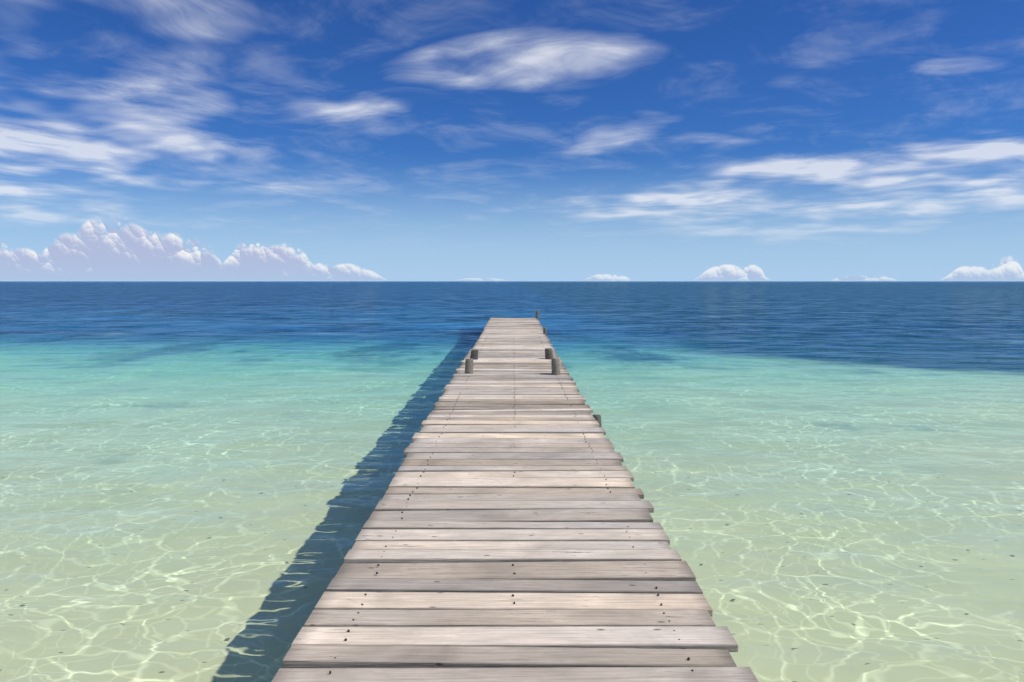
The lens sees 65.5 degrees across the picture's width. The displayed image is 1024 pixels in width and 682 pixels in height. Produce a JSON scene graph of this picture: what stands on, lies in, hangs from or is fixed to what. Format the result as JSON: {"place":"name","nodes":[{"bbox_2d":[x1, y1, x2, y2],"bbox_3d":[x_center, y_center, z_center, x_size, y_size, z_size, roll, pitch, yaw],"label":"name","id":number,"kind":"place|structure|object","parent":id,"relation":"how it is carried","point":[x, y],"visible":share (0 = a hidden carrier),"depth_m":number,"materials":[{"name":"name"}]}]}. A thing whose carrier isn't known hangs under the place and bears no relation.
{"place":"outdoors","nodes":[
{"label":"outdoors","id":0,"kind":"place"},
{"bbox_2d":[0,281,1023,681],"bbox_3d":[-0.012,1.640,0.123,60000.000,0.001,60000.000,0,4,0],"label":"sea","id":1,"kind":"structure","parent":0,"point":[196,477],"depth_m":7.76,"materials":[{"name":"teal liquid"}]},
{"bbox_2d":[592,414,601,426],"bbox_3d":[0.880,1.815,8.358,0.098,2.100,0.096,0,4,0],"label":"wooden post","id":2,"kind":"object","parent":1,"relation":"in","point":[597,417],"visible":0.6,"depth_m":8.25,"materials":[{"name":"grey wood"}]},
{"bbox_2d":[0,0,1023,280],"label":"sky","id":3,"kind":"structure","parent":0,"point":[141,140],"materials":[{"name":"blue"}]},
{"bbox_3d":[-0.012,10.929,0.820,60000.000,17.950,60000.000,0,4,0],"label":"sea floor","id":4,"kind":"structure","parent":0,"visible":0},
{"bbox_3d":[0.014,2.365,12.612,1.700,3.887,32.700,0,4,0],"label":"pier substructure","id":5,"kind":"object","parent":4,"relation":"on","visible":0},
{"bbox_2d":[271,318,758,681],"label":"pier deck","id":6,"kind":"structure","parent":5,"relation":"on","point":[552,519],"depth_m":3.73,"materials":[{"name":"grey wood"}]},
{"bbox_2d":[465,358,472,373],"bbox_3d":[-0.619,0.610,11.481,0.127,0.715,0.115,0,4,0],"label":"bollard","id":7,"kind":"object","parent":6,"relation":"on","point":[468,365],"visible":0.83,"depth_m":11.41,"materials":[{"name":"grey wood"}]},
{"bbox_2d":[470,350,477,359],"bbox_3d":[-0.639,0.483,13.478,0.150,0.670,0.131,0,4,0],"label":"bollard","id":8,"kind":"object","parent":6,"relation":"on","point":[474,355],"visible":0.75,"depth_m":13.40,"materials":[{"name":"grey wood"}]},
{"bbox_2d":[329,337,693,673],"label":"nails","id":9,"kind":"object","parent":6,"relation":"on","point":[345,639],"visible":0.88,"depth_m":4.24,"materials":[{"name":"brown"}]},
{"bbox_2d":[545,348,552,358],"bbox_3d":[0.635,0.466,13.674,0.149,0.675,0.142,0,4,0],"label":"bollard","id":10,"kind":"object","parent":6,"relation":"on","point":[548,353],"visible":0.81,"depth_m":13.61,"materials":[{"name":"grey wood"}]},
{"bbox_2d":[551,358,560,374],"bbox_3d":[0.627,0.608,11.377,0.133,0.735,0.134,0,4,0],"label":"bollard","id":11,"kind":"object","parent":6,"relation":"on","point":[555,364],"visible":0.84,"depth_m":11.31,"materials":[{"name":"grey wood"}]}
]}

